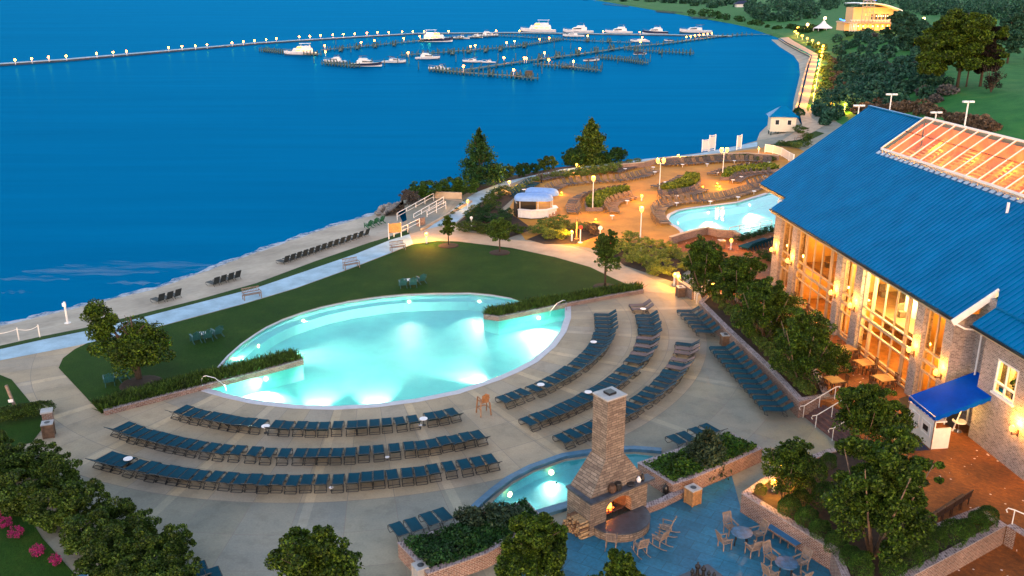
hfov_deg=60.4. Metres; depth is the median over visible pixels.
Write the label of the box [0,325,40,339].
rope fence
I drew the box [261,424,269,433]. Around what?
side table
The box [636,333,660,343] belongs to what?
sun lounger
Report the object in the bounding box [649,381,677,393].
sun lounger
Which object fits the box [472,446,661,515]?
fountain basin
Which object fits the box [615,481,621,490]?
iron pot
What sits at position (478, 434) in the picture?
sun lounger
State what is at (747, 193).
deck lounger
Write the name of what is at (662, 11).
private pier
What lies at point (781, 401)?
sun lounger
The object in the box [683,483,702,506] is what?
litter bin
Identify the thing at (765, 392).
sun lounger
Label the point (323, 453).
sun lounger
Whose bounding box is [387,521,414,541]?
sun lounger
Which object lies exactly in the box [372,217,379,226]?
lawn chair
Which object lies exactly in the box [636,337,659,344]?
sun lounger
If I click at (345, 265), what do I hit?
park bench
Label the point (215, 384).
grass planter
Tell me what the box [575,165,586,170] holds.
shrub
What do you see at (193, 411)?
sun lounger
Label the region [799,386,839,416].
handrail
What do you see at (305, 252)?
beach lounger
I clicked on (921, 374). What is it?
window
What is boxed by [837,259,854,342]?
window
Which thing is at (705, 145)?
white fence
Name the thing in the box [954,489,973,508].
garden bench
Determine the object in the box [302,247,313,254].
beach lounger
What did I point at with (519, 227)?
shrub
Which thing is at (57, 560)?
azalea
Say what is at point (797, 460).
crape tree
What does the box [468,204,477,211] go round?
shrub
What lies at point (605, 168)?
shrub
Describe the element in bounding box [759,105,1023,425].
brick hall
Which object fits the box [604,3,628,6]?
private pier
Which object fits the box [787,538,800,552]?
bench
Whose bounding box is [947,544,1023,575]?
court
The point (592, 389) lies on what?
sun lounger
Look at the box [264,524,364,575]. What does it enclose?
shade tree
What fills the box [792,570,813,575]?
armchair
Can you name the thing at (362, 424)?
sun lounger
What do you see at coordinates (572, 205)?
deck lounger
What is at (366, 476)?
sun lounger
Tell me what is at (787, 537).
bench
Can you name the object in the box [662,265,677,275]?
shrub
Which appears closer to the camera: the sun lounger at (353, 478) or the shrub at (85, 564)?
the shrub at (85, 564)
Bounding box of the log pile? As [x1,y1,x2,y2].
[562,511,588,539]
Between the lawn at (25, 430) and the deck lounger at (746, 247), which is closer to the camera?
the lawn at (25, 430)
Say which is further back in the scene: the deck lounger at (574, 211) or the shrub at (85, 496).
the deck lounger at (574, 211)
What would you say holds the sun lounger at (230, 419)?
on the plaza
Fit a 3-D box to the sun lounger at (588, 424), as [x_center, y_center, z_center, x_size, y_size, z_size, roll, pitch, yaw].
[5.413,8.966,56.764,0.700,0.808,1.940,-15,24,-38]
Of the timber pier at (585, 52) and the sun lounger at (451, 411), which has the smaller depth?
the sun lounger at (451, 411)
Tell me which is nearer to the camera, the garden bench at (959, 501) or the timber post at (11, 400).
the garden bench at (959, 501)
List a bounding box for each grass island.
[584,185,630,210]
[658,170,700,194]
[720,161,779,179]
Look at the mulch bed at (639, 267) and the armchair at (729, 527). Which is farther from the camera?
the mulch bed at (639, 267)
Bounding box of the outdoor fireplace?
[565,386,654,542]
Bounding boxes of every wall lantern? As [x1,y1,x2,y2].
[829,290,835,298]
[848,303,854,311]
[906,347,914,356]
[933,369,941,379]
[1009,425,1018,436]
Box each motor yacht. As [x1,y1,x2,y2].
[284,43,315,54]
[351,57,381,65]
[419,32,452,41]
[479,31,497,35]
[521,23,555,32]
[563,23,593,32]
[563,31,583,36]
[605,25,632,33]
[642,27,667,33]
[679,24,711,32]
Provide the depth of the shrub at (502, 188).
123.59 m
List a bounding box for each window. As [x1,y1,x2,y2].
[778,222,791,291]
[793,231,834,326]
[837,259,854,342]
[857,272,912,388]
[916,310,941,392]
[990,358,1019,406]
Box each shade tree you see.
[79,298,175,378]
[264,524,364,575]
[493,511,568,575]
[587,547,645,575]
[879,10,916,37]
[896,16,932,46]
[913,7,1010,86]
[952,54,979,86]
[970,26,1007,86]
[996,12,1023,63]
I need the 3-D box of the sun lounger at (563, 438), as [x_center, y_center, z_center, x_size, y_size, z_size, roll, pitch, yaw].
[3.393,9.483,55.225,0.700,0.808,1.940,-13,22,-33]
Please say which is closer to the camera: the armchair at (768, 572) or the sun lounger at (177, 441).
the armchair at (768, 572)
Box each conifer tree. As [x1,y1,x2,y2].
[455,127,511,187]
[562,117,613,165]
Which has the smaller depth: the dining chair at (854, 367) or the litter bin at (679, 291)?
the dining chair at (854, 367)
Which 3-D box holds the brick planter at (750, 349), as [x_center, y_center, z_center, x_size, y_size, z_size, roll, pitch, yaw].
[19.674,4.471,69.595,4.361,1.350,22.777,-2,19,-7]
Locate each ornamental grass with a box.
[97,346,304,409]
[482,281,646,315]
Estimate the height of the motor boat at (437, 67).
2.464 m
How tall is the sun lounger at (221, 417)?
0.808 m
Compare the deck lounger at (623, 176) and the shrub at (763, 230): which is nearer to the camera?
the shrub at (763, 230)
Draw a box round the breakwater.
[0,32,731,65]
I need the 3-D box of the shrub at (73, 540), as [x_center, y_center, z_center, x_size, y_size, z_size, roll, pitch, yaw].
[-21.560,12.412,44.476,2.989,2.168,3.046,2,19,6]
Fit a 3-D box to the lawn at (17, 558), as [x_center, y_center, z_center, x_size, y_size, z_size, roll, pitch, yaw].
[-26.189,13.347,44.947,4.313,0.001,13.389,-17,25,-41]
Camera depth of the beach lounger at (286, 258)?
94.11 m
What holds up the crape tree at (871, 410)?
on the terrace
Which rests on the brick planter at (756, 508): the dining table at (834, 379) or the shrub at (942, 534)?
the shrub at (942, 534)
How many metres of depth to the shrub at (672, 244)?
96.76 m
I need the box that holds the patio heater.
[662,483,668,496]
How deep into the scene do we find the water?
222.21 m
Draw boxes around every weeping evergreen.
[452,500,527,527]
[685,426,731,482]
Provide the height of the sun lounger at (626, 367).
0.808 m
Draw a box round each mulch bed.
[419,153,696,197]
[456,191,530,237]
[528,223,599,243]
[614,243,688,280]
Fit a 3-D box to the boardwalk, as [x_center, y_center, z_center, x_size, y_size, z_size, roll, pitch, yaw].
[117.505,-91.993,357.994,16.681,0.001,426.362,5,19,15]
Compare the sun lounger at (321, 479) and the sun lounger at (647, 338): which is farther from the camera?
the sun lounger at (647, 338)
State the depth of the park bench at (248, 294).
81.64 m
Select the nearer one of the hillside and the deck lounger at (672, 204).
the deck lounger at (672, 204)
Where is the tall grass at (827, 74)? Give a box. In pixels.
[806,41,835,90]
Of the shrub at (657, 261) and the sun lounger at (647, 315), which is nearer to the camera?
the sun lounger at (647, 315)
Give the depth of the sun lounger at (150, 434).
55.63 m
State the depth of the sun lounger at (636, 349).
68.98 m
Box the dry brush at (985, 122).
[844,97,1002,131]
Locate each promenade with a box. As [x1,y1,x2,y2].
[0,234,412,359]
[428,142,756,228]
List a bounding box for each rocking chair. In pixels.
[605,531,617,550]
[631,537,650,559]
[649,529,672,550]
[655,516,679,537]
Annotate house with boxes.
[734,1,746,6]
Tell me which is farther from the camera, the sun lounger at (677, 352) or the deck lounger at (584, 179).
the deck lounger at (584, 179)
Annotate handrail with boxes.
[394,218,419,233]
[397,193,433,220]
[413,197,443,217]
[427,201,445,214]
[729,220,771,232]
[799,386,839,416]
[811,401,840,427]
[1006,508,1023,523]
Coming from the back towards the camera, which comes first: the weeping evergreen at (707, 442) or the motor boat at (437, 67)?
the motor boat at (437, 67)
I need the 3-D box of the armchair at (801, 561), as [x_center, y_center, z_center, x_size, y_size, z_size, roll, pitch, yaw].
[14.292,13.358,43.292,0.785,1.075,0.620,-10,21,-26]
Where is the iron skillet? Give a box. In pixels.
[626,481,634,486]
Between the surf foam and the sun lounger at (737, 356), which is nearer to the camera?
the sun lounger at (737, 356)
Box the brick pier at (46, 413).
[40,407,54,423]
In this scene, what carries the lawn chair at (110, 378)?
on the lawn at (518, 274)
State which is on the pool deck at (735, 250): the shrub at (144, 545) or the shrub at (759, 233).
the shrub at (759, 233)
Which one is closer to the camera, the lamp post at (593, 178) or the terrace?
the terrace
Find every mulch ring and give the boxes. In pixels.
[119,375,161,390]
[438,243,458,248]
[489,249,509,255]
[593,283,613,287]
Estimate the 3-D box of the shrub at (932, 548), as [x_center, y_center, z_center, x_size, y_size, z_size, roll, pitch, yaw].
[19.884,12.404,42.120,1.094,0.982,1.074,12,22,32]
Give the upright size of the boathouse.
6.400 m
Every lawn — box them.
[0,375,41,445]
[0,508,72,575]
[59,241,625,413]
[770,131,823,146]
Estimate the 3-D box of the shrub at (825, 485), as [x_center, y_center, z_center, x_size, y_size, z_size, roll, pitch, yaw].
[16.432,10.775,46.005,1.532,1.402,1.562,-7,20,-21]
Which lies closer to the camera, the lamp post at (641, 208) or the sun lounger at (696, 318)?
the sun lounger at (696, 318)
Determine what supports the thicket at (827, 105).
on the hillside
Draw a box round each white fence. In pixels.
[701,139,709,151]
[709,134,715,150]
[736,134,742,149]
[764,144,794,160]
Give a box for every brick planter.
[397,502,538,575]
[637,431,762,494]
[698,292,829,417]
[740,448,1006,575]
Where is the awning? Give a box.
[906,371,1005,449]
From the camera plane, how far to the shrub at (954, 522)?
42.71 m
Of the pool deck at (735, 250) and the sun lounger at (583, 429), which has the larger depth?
the pool deck at (735, 250)
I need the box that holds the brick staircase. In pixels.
[804,394,850,440]
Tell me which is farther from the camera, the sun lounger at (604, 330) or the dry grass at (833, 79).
the dry grass at (833, 79)
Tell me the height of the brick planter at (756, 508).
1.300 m
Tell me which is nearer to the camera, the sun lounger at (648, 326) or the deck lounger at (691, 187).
the sun lounger at (648, 326)
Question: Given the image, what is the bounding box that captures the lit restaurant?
[836,0,902,30]
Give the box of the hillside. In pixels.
[596,0,1023,139]
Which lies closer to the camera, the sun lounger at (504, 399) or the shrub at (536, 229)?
the sun lounger at (504, 399)
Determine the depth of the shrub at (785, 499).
45.20 m
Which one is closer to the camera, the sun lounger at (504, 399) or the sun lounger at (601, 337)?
the sun lounger at (504, 399)
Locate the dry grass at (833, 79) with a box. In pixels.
[826,56,845,89]
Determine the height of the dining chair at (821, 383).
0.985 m
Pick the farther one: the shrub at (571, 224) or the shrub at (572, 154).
the shrub at (572, 154)
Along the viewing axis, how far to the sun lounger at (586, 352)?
68.50 m
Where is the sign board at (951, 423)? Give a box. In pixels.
[943,411,961,430]
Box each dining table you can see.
[823,375,844,392]
[840,344,857,353]
[853,358,874,374]
[872,374,894,389]
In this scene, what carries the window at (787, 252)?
in the brick hall
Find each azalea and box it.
[0,517,12,528]
[6,525,24,537]
[29,542,45,556]
[48,553,61,565]
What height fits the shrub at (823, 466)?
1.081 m
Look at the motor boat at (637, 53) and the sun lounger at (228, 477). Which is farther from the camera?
the motor boat at (637, 53)
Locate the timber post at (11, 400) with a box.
[5,385,15,404]
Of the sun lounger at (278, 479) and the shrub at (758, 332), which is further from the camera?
the shrub at (758, 332)
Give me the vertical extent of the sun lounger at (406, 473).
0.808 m
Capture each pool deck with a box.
[509,146,803,247]
[674,232,773,270]
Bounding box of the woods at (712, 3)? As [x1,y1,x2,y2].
[619,0,756,7]
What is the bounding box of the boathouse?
[767,106,798,134]
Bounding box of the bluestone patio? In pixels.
[522,476,830,575]
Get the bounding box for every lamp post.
[592,176,595,207]
[639,206,643,242]
[656,158,665,188]
[720,148,728,172]
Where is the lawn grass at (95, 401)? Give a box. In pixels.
[89,368,206,412]
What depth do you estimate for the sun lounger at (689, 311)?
76.29 m
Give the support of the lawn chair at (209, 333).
on the lawn at (518, 274)
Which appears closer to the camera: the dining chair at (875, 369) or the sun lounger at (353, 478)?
the sun lounger at (353, 478)
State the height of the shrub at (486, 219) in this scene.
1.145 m
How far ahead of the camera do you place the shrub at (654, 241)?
97.27 m
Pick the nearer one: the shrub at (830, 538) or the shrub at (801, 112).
the shrub at (830, 538)
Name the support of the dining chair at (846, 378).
on the terrace
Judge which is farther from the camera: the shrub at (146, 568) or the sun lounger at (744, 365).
the sun lounger at (744, 365)
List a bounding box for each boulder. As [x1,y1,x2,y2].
[377,205,385,212]
[387,207,394,212]
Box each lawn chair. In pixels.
[102,373,114,386]
[116,369,130,382]
[189,331,202,344]
[201,329,212,342]
[210,325,224,338]
[364,220,373,228]
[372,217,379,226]
[378,215,385,223]
[398,278,407,288]
[409,277,417,287]
[416,274,426,283]
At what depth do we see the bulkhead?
325.26 m
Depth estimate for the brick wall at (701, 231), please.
101.77 m
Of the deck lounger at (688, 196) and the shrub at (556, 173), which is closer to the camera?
the deck lounger at (688, 196)
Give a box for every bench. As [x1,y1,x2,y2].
[241,285,261,300]
[342,257,359,269]
[389,240,405,250]
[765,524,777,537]
[772,529,785,543]
[780,534,792,546]
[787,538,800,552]
[932,507,946,521]
[935,501,955,520]
[945,495,964,514]
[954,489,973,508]
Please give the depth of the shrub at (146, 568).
40.85 m
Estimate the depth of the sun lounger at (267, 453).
53.56 m
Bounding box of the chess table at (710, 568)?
[679,564,722,575]
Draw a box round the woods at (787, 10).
[744,0,1023,21]
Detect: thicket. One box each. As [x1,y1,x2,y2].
[810,80,910,124]
[831,27,954,98]
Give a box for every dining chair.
[818,376,827,389]
[836,382,845,393]
[838,373,849,386]
[850,359,858,373]
[865,364,876,374]
[868,357,879,369]
[868,375,877,384]
[872,368,879,383]
[885,380,896,390]
[887,372,898,386]
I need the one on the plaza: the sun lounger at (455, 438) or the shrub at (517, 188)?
the sun lounger at (455, 438)
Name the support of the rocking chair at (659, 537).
on the bluestone patio
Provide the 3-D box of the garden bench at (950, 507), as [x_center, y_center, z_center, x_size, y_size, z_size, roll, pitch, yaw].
[22.441,11.476,45.624,0.866,0.955,0.573,-13,23,-35]
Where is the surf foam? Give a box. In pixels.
[2,213,373,324]
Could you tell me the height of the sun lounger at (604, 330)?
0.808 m
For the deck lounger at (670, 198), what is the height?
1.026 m
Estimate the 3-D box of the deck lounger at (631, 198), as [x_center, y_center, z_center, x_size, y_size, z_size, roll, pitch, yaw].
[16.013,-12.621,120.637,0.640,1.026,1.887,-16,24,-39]
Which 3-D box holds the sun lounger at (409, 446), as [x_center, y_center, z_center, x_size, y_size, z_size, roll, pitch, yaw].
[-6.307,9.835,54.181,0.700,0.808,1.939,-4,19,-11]
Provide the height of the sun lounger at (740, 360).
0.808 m
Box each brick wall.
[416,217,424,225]
[620,152,778,168]
[645,489,683,512]
[669,226,740,243]
[675,272,693,299]
[1003,523,1023,549]
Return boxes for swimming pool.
[201,293,570,409]
[666,193,779,233]
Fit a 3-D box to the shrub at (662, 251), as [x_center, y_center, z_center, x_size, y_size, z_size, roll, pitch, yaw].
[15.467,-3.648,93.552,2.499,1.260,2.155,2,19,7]
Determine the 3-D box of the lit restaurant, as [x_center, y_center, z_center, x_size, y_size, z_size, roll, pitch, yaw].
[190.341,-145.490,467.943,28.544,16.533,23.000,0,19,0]
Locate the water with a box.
[0,0,819,324]
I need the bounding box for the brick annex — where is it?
[968,308,1023,479]
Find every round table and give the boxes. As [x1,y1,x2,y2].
[731,526,752,545]
[775,556,798,575]
[952,418,966,432]
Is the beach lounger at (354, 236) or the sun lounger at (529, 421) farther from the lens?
the beach lounger at (354, 236)
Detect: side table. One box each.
[123,456,132,466]
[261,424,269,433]
[419,417,427,425]
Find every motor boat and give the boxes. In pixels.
[323,55,346,62]
[381,56,405,62]
[415,51,439,58]
[428,64,448,69]
[452,35,469,38]
[462,57,480,62]
[468,34,482,37]
[481,59,495,62]
[583,57,598,64]
[630,38,649,41]
[633,50,646,57]
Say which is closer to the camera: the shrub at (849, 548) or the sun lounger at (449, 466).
the shrub at (849, 548)
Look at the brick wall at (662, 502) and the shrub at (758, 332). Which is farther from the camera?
the shrub at (758, 332)
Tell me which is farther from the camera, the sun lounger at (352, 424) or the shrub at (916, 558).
the sun lounger at (352, 424)
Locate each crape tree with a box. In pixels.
[679,234,729,296]
[710,252,767,305]
[729,276,807,346]
[760,436,827,497]
[767,307,851,383]
[819,423,945,566]
[831,382,925,448]
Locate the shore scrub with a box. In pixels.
[687,8,822,32]
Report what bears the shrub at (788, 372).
on the brick planter at (750, 349)
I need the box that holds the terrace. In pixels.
[702,268,1023,557]
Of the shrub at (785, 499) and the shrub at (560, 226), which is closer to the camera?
the shrub at (785, 499)
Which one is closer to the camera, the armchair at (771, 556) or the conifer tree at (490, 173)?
the armchair at (771, 556)
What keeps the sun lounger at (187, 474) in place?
on the plaza
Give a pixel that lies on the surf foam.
(182, 277)
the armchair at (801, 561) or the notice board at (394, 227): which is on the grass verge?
the notice board at (394, 227)
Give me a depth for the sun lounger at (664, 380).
63.64 m
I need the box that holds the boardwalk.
[780,37,823,141]
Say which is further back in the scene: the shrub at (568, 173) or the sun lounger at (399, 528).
the shrub at (568, 173)
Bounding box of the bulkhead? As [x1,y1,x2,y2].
[778,39,810,108]
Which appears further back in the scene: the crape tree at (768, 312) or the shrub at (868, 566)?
the crape tree at (768, 312)
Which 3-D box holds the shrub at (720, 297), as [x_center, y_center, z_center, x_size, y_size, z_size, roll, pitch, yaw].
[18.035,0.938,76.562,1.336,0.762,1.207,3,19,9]
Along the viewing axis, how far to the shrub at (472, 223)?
103.68 m
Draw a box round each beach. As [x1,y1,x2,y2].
[0,211,405,344]
[757,39,808,139]
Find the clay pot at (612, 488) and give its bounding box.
[608,483,615,493]
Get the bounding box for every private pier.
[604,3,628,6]
[655,10,684,13]
[693,16,722,18]
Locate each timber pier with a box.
[259,47,320,55]
[321,33,631,50]
[321,59,360,67]
[401,37,562,55]
[428,65,537,80]
[461,32,772,70]
[534,60,600,71]
[595,54,648,64]
[624,45,693,54]
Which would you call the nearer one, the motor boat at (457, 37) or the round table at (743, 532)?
the round table at (743, 532)
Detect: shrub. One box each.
[0,403,27,419]
[0,405,14,422]
[0,429,14,445]
[0,442,38,481]
[0,450,20,489]
[0,468,49,516]
[6,438,62,480]
[15,401,43,417]
[22,487,81,533]
[27,400,55,415]
[27,451,82,496]
[57,478,110,521]
[58,508,118,555]
[71,536,131,575]
[89,496,136,532]
[90,521,151,569]
[109,552,163,575]
[114,507,161,541]
[125,532,181,575]
[150,552,202,575]
[151,523,196,567]
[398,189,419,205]
[409,180,442,197]
[439,176,460,191]
[454,220,470,231]
[455,175,479,194]
[463,210,475,216]
[464,220,483,231]
[465,211,484,222]
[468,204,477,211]
[473,202,492,212]
[473,223,489,233]
[480,193,498,202]
[480,211,496,221]
[482,223,492,231]
[485,200,501,209]
[486,188,505,198]
[490,212,512,221]
[496,185,510,193]
[497,207,515,216]
[501,164,515,178]
[507,224,516,231]
[509,186,520,192]
[512,223,527,233]
[515,162,530,176]
[526,223,546,233]
[528,163,540,172]
[529,176,539,180]
[536,217,557,230]
[537,155,558,170]
[539,227,559,238]
[549,170,560,176]
[549,214,569,224]
[549,223,566,230]
[552,228,570,239]
[558,170,572,176]
[560,148,585,165]
[566,221,582,229]
[571,169,579,175]
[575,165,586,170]
[576,169,589,176]
[583,222,603,234]
[586,167,598,175]
[592,165,609,173]
[596,150,614,160]
[599,162,618,171]
[610,147,627,161]
[617,241,636,252]
[621,230,639,241]
[621,250,641,262]
[628,243,650,254]
[635,236,650,245]
[637,254,658,266]
[645,263,664,275]
[646,246,668,258]
[648,238,665,248]
[651,257,673,267]
[662,241,677,248]
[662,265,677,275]
[663,246,682,257]
[674,251,688,261]
[677,262,688,269]
[707,291,719,297]
[712,294,726,303]
[717,302,731,310]
[723,305,734,314]
[733,234,744,240]
[740,232,751,238]
[744,230,756,237]
[745,328,761,339]
[751,229,761,235]
[751,337,768,346]
[754,483,767,495]
[756,249,768,256]
[758,228,767,234]
[758,341,773,351]
[761,253,771,261]
[763,225,773,232]
[763,346,782,356]
[769,353,787,358]
[776,140,786,145]
[777,493,801,517]
[780,369,793,377]
[787,372,802,381]
[789,141,803,147]
[791,476,816,495]
[791,488,811,506]
[792,107,805,116]
[792,124,808,132]
[793,377,811,388]
[794,504,819,527]
[797,138,811,146]
[798,383,817,394]
[802,132,813,139]
[808,519,831,541]
[810,480,836,511]
[814,458,827,480]
[820,452,837,469]
[823,530,848,555]
[827,496,849,517]
[830,362,853,373]
[838,544,862,567]
[848,550,874,575]
[878,554,907,575]
[899,545,924,570]
[915,537,938,561]
[925,526,947,550]
[938,518,969,547]
[956,517,976,538]
[967,509,990,533]
[977,504,999,528]
[981,63,1006,91]
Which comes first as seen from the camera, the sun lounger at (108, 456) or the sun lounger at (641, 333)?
the sun lounger at (108, 456)
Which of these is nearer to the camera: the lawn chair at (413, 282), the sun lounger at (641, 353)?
the sun lounger at (641, 353)
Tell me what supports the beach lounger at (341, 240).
on the beach at (257, 266)
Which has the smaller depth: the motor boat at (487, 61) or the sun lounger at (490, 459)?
the sun lounger at (490, 459)
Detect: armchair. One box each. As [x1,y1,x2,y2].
[715,529,733,551]
[722,511,738,536]
[744,540,763,558]
[750,518,768,540]
[761,562,780,575]
[762,539,780,564]
[792,546,812,573]
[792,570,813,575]
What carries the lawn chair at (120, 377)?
on the lawn at (518, 274)
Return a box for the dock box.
[525,70,532,76]
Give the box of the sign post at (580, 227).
[578,225,582,242]
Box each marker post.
[62,302,70,323]
[574,217,578,238]
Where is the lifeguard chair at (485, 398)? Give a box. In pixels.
[476,394,491,417]
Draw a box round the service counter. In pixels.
[909,401,950,448]
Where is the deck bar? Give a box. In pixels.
[514,187,558,218]
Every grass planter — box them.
[103,358,303,415]
[483,289,643,320]
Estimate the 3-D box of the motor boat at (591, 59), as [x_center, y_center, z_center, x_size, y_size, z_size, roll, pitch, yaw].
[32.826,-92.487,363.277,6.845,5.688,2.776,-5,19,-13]
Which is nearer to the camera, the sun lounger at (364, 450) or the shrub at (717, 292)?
the sun lounger at (364, 450)
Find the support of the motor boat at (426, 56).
on the water
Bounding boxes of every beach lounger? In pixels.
[150,293,164,302]
[164,291,173,301]
[173,288,181,298]
[205,276,219,286]
[212,274,226,284]
[226,272,233,281]
[227,270,240,279]
[276,255,289,264]
[282,253,295,261]
[290,251,301,259]
[296,249,307,256]
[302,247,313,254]
[308,245,320,253]
[314,243,326,249]
[320,241,332,248]
[327,239,338,245]
[333,237,344,243]
[339,235,350,242]
[345,233,357,240]
[351,231,363,237]
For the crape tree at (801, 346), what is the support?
in the brick planter at (750, 349)
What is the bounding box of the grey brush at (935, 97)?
[872,32,959,102]
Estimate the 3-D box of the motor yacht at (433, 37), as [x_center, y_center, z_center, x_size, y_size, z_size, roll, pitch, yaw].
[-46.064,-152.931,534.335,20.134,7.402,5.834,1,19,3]
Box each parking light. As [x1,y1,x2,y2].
[886,93,897,109]
[930,111,941,118]
[962,101,974,125]
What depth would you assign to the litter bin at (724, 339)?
70.47 m
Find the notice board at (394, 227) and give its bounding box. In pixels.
[388,222,401,238]
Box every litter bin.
[40,419,55,439]
[411,560,428,575]
[675,285,685,297]
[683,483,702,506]
[717,239,725,248]
[719,332,729,345]
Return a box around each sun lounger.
[85,451,118,469]
[94,453,127,471]
[103,455,137,474]
[104,421,136,437]
[112,424,145,440]
[115,459,148,478]
[121,428,151,444]
[128,461,161,479]
[130,430,160,446]
[137,463,168,482]
[139,432,169,448]
[149,434,178,451]
[149,465,180,483]
[158,436,188,453]
[160,467,188,485]
[166,405,193,419]
[169,438,198,455]
[170,468,199,487]
[174,407,202,422]
[180,440,208,458]
[185,410,211,425]
[186,470,211,489]
[193,442,221,459]
[194,411,221,427]
[194,560,211,575]
[198,470,226,489]
[204,413,230,429]
[204,565,222,575]
[208,444,234,461]
[212,472,238,491]
[213,415,239,430]
[223,417,246,432]
[223,445,247,462]
[227,473,250,492]
[234,417,257,433]
[240,446,263,463]
[241,473,263,492]
[245,419,268,434]
[253,475,274,493]
[256,448,277,463]
[264,420,285,435]
[267,474,287,492]
[274,448,292,465]
[275,421,295,436]
[281,475,301,493]
[289,421,308,436]
[289,448,307,465]
[297,474,314,492]
[302,448,319,465]
[303,422,318,437]
[312,474,329,493]
[315,448,331,464]
[316,421,330,437]
[329,421,344,436]
[329,448,344,465]
[330,474,344,493]
[343,447,356,464]
[345,420,357,436]
[345,473,360,491]
[356,419,367,435]
[357,445,370,462]
[360,471,372,490]
[369,419,379,434]
[372,444,384,461]
[373,470,384,489]
[381,417,392,433]
[385,469,400,488]
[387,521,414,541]
[388,443,400,460]
[393,416,407,432]
[400,467,413,486]
[402,441,415,458]
[403,517,427,535]
[406,414,420,430]
[413,466,428,485]
[414,440,429,457]
[418,511,444,531]
[423,412,438,427]
[425,438,442,455]
[425,463,442,482]
[431,507,457,526]
[433,410,451,425]
[436,435,454,452]
[441,461,459,479]
[443,408,462,422]
[447,434,466,451]
[456,458,474,477]
[458,431,477,448]
[469,430,489,446]
[469,456,489,474]
[481,453,501,471]
[495,394,518,408]
[504,391,527,405]
[513,388,538,401]
[518,416,544,431]
[525,384,548,397]
[528,412,554,427]
[534,380,559,393]
[539,409,564,424]
[542,376,568,388]
[547,406,573,420]
[549,372,575,384]
[552,433,579,449]
[554,369,581,380]
[554,403,579,417]
[560,366,585,375]
[562,399,588,413]
[562,428,589,444]
[567,361,593,372]
[570,396,592,409]
[572,357,597,368]
[573,425,591,440]
[576,392,592,405]
[577,352,602,363]
[582,349,605,359]
[582,421,592,428]
[584,345,609,356]
[585,387,598,394]
[588,340,612,351]
[590,336,614,346]
[592,329,616,336]
[592,333,615,340]
[593,384,617,389]
[594,309,616,319]
[594,313,616,323]
[594,317,617,324]
[595,321,617,328]
[595,325,618,333]
[598,381,623,388]
[602,377,629,389]
[608,373,634,384]
[614,367,641,377]
[619,364,645,375]
[623,357,649,368]
[626,401,649,414]
[626,407,643,419]
[627,353,653,364]
[629,299,650,308]
[629,349,655,360]
[629,395,658,408]
[631,303,653,313]
[633,341,658,348]
[633,345,657,355]
[635,310,658,317]
[636,313,658,324]
[636,317,659,324]
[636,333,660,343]
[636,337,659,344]
[636,391,664,403]
[637,324,661,335]
[638,321,661,327]
[638,328,661,338]
[642,386,670,398]
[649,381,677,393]
[654,376,680,388]
[659,372,685,383]
[660,368,687,378]
[664,363,691,374]
[665,434,692,446]
[668,360,693,371]
[669,356,695,362]
[673,348,698,357]
[674,339,699,347]
[675,343,700,354]
[676,431,693,444]
[677,306,699,315]
[680,309,703,319]
[684,313,707,323]
[687,426,715,434]
[688,317,711,327]
[691,321,715,331]
[695,325,719,336]
[698,423,727,433]
[709,341,735,351]
[713,346,739,357]
[717,350,743,361]
[721,355,748,366]
[725,359,752,371]
[729,364,757,376]
[733,369,762,381]
[738,374,767,386]
[743,379,772,392]
[747,385,777,397]
[752,390,783,403]
[757,395,788,409]
[762,402,794,416]
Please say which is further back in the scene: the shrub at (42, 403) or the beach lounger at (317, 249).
the beach lounger at (317, 249)
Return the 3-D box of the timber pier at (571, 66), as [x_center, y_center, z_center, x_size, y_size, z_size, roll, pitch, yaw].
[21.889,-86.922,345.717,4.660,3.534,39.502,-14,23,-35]
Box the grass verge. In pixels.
[0,231,408,348]
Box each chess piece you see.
[693,562,700,575]
[700,565,705,575]
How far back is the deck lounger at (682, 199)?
118.86 m
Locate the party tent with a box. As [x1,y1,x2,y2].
[813,20,831,30]
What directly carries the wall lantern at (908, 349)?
attached to the brick hall
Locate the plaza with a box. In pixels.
[0,107,841,575]
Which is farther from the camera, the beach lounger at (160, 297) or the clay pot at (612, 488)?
the beach lounger at (160, 297)
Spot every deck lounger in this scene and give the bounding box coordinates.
[565,200,579,206]
[566,205,580,210]
[567,206,580,212]
[568,177,578,185]
[582,176,590,184]
[595,175,603,183]
[605,205,619,213]
[606,197,620,203]
[608,174,616,182]
[613,193,624,200]
[615,174,624,182]
[617,192,629,200]
[620,173,630,179]
[623,191,634,200]
[628,190,639,199]
[635,171,646,178]
[652,214,667,220]
[655,200,669,208]
[655,217,671,225]
[657,190,665,197]
[662,197,673,206]
[667,189,677,196]
[667,196,679,205]
[677,188,684,196]
[679,195,689,204]
[685,187,697,194]
[685,194,695,203]
[689,186,701,193]
[692,194,701,201]
[698,194,707,202]
[709,192,719,201]
[714,192,725,199]
[718,191,730,200]
[737,186,749,195]
[738,243,755,250]
[742,241,759,250]
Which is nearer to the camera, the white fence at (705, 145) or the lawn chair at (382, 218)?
the lawn chair at (382, 218)
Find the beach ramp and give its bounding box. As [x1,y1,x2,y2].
[402,191,471,230]
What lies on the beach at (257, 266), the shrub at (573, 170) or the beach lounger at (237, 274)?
the beach lounger at (237, 274)
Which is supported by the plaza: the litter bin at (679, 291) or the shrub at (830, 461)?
the litter bin at (679, 291)
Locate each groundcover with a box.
[403,497,537,567]
[643,431,757,481]
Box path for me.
[410,225,672,293]
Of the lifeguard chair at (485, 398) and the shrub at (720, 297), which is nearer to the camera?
the lifeguard chair at (485, 398)
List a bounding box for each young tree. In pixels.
[439,215,455,244]
[486,217,511,251]
[591,229,622,285]

